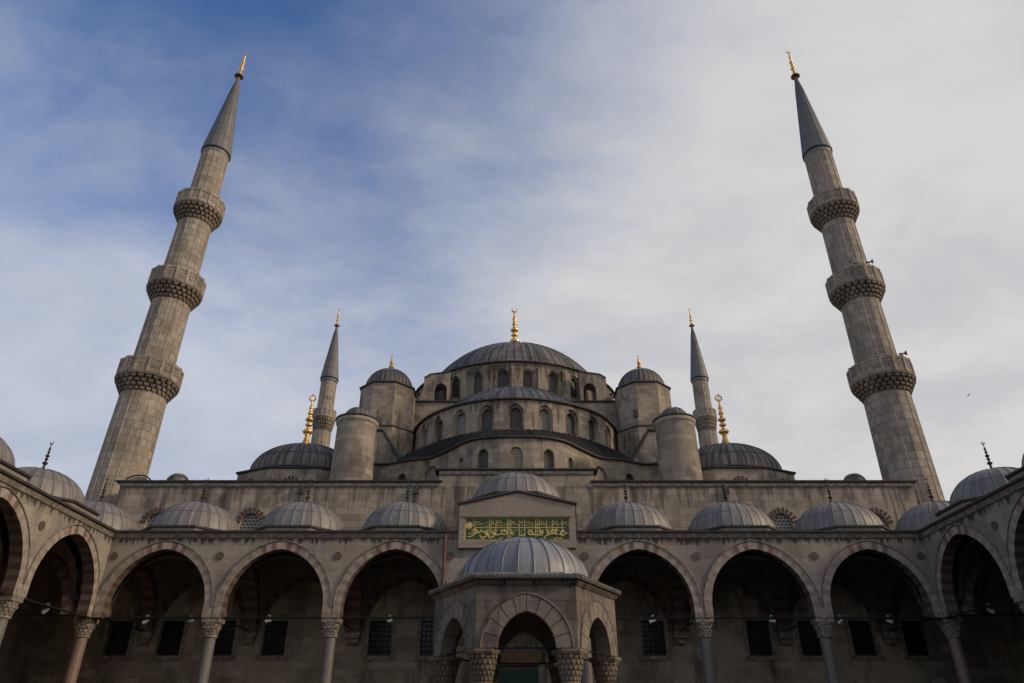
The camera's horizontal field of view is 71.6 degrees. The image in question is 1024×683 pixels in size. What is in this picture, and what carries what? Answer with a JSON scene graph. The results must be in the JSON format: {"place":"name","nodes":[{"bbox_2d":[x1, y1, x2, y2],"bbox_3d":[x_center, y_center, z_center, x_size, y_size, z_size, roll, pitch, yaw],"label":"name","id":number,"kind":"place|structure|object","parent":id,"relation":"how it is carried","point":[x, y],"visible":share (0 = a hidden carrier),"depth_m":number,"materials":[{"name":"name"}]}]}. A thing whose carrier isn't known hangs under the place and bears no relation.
{"place":"outdoors","nodes":[
{"label":"outdoors","id":0,"kind":"place"},
{"bbox_2d":[0,0,1023,500],"label":"sky","id":1,"kind":"structure","parent":0,"point":[422,172],"materials":[{"name":"blue"}]},
{"bbox_2d":[76,308,958,682],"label":"mosque","id":2,"kind":"structure","parent":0,"point":[450,436],"depth_m":48.00,"materials":[{"name":"stone"}]},
{"bbox_2d":[96,619,135,659],"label":"window","id":3,"kind":"structure","parent":2,"relation":"in","point":[119,645],"depth_m":43.73,"materials":[{"name":"black glass"}]},
{"bbox_2d":[139,508,164,526],"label":"lunette window","id":4,"kind":"structure","parent":2,"relation":"in","point":[152,518],"depth_m":47.42,"materials":[{"name":"grey stone"}]},
{"bbox_2d":[149,619,188,659],"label":"window","id":5,"kind":"structure","parent":2,"relation":"in","point":[171,646],"depth_m":43.78,"materials":[{"name":"black glass"}]},
{"bbox_2d":[212,619,240,659],"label":"window","id":6,"kind":"structure","parent":2,"relation":"in","point":[225,644],"depth_m":43.73,"materials":[{"name":"black glass"}]},
{"bbox_2d":[236,508,264,529],"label":"lunette window","id":7,"kind":"structure","parent":2,"relation":"in","point":[252,521],"depth_m":47.36,"materials":[{"name":"grey stone"}]},
{"bbox_2d":[255,619,291,659],"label":"window","id":8,"kind":"structure","parent":2,"relation":"in","point":[277,635],"depth_m":43.78,"materials":[{"name":"black glass"}]},
{"bbox_2d":[362,619,396,659],"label":"window","id":9,"kind":"structure","parent":2,"relation":"in","point":[381,645],"depth_m":43.78,"materials":[{"name":"black glass"}]},
{"bbox_2d":[415,619,433,659],"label":"window","id":10,"kind":"structure","parent":2,"relation":"in","point":[426,638],"depth_m":43.82,"materials":[{"name":"black glass"}]},
{"bbox_2d":[591,641,618,656],"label":"window","id":11,"kind":"structure","parent":2,"relation":"in","point":[592,649],"depth_m":43.61,"materials":[{"name":"glass"}]},
{"bbox_2d":[637,619,671,659],"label":"window","id":12,"kind":"structure","parent":2,"relation":"in","point":[651,636],"depth_m":43.78,"materials":[{"name":"black glass"}]},
{"bbox_2d":[741,619,778,659],"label":"window","id":13,"kind":"structure","parent":2,"relation":"in","point":[755,631],"depth_m":43.78,"materials":[{"name":"black glass"}]},
{"bbox_2d":[768,508,796,529],"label":"lunette window","id":14,"kind":"structure","parent":2,"relation":"in","point":[782,522],"depth_m":47.36,"materials":[{"name":"grey stone"}]},
{"bbox_2d":[793,619,822,659],"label":"window","id":15,"kind":"structure","parent":2,"relation":"in","point":[808,642],"depth_m":43.73,"materials":[{"name":"black glass"}]},
{"bbox_2d":[844,619,884,659],"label":"window","id":16,"kind":"structure","parent":2,"relation":"in","point":[859,634],"depth_m":43.78,"materials":[{"name":"black glass"}]},
{"bbox_2d":[870,508,893,526],"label":"lunette window","id":17,"kind":"structure","parent":2,"relation":"in","point":[885,513],"depth_m":47.42,"materials":[{"name":"grey stone"}]},
{"bbox_2d":[898,619,937,659],"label":"window","id":18,"kind":"structure","parent":2,"relation":"in","point":[912,637],"depth_m":43.73,"materials":[{"name":"black glass"}]},
{"label":"courtyard paving","id":19,"kind":"structure","parent":0,"visible":0},
{"bbox_2d":[0,437,116,682],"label":"side arcade","id":20,"kind":"object","parent":19,"relation":"on","point":[44,512],"visible":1,"depth_m":37.22,"materials":[{"name":"stone"}]},
{"bbox_2d":[41,603,50,613],"bbox_3d":[-22.979,13.192,35.056,0.383,0.518,0.205,0,-29,0],"label":"floodlight","id":21,"kind":"object","parent":20,"relation":"attached to","point":[44,611],"visible":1,"depth_m":34.96,"materials":[{"name":"grey metal"}]},
{"bbox_2d":[27,472,1006,682],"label":"portico","id":22,"kind":"structure","parent":19,"relation":"on","point":[862,555],"depth_m":40.49,"materials":[{"name":"stone"}]},
{"bbox_2d":[142,615,149,624],"bbox_3d":[-19.727,15.022,38.329,0.404,0.494,0.206,0,-29,0],"label":"floodlight","id":23,"kind":"object","parent":22,"relation":"attached to","point":[145,621],"visible":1,"depth_m":38.23,"materials":[{"name":"grey metal"}]},
{"bbox_2d":[265,615,271,622],"bbox_3d":[-13.121,14.996,38.343,0.387,0.434,0.206,0,-29,0],"label":"floodlight","id":24,"kind":"object","parent":22,"relation":"attached to","point":[267,620],"visible":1,"depth_m":38.23,"materials":[{"name":"grey metal"}]},
{"bbox_2d":[836,615,842,624],"bbox_3d":[17.671,15.038,38.321,0.359,0.529,0.205,0,-29,0],"label":"floodlight","id":25,"kind":"object","parent":22,"relation":"attached to","point":[839,622],"visible":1,"depth_m":38.24,"materials":[{"name":"grey metal"}]},
{"bbox_2d":[885,615,892,623],"bbox_3d":[20.325,15.009,38.336,0.405,0.464,0.206,0,-29,0],"label":"floodlight","id":26,"kind":"object","parent":22,"relation":"attached to","point":[890,621],"visible":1,"depth_m":38.23,"materials":[{"name":"grey metal"}]},
{"bbox_2d":[429,537,620,682],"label":"fountain","id":27,"kind":"object","parent":19,"relation":"on","point":[554,600],"visible":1,"depth_m":19.93,"materials":[{"name":"stone"}]},
{"bbox_2d":[918,442,1023,682],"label":"side arcade","id":28,"kind":"object","parent":19,"relation":"on","point":[984,510],"visible":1,"depth_m":37.81,"materials":[{"name":"stone"}]},
{"bbox_2d":[986,603,994,613],"bbox_3d":[23.578,13.187,35.059,0.397,0.505,0.206,0,-29,0],"label":"floodlight","id":29,"kind":"object","parent":28,"relation":"attached to","point":[992,611],"visible":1,"depth_m":34.96,"materials":[{"name":"grey metal"}]},
{"label":"ground","id":30,"kind":"structure","parent":0,"visible":0},
{"bbox_2d":[85,51,247,504],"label":"minaret","id":31,"kind":"object","parent":30,"relation":"on","point":[148,377],"visible":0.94,"depth_m":56.93,"materials":[{"name":"stone"}]},
{"bbox_2d":[311,309,339,446],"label":"minaret","id":32,"kind":"object","parent":30,"relation":"on","point":[324,416],"visible":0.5,"depth_m":105.51,"materials":[{"name":"stone"}]},
{"bbox_2d":[688,309,717,447],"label":"minaret","id":33,"kind":"object","parent":30,"relation":"on","point":[704,413],"visible":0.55,"depth_m":105.57,"materials":[{"name":"stone"}]},
{"bbox_2d":[786,51,944,504],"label":"minaret","id":34,"kind":"object","parent":30,"relation":"on","point":[881,376],"visible":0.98,"depth_m":56.94,"materials":[{"name":"stone"}]}
]}

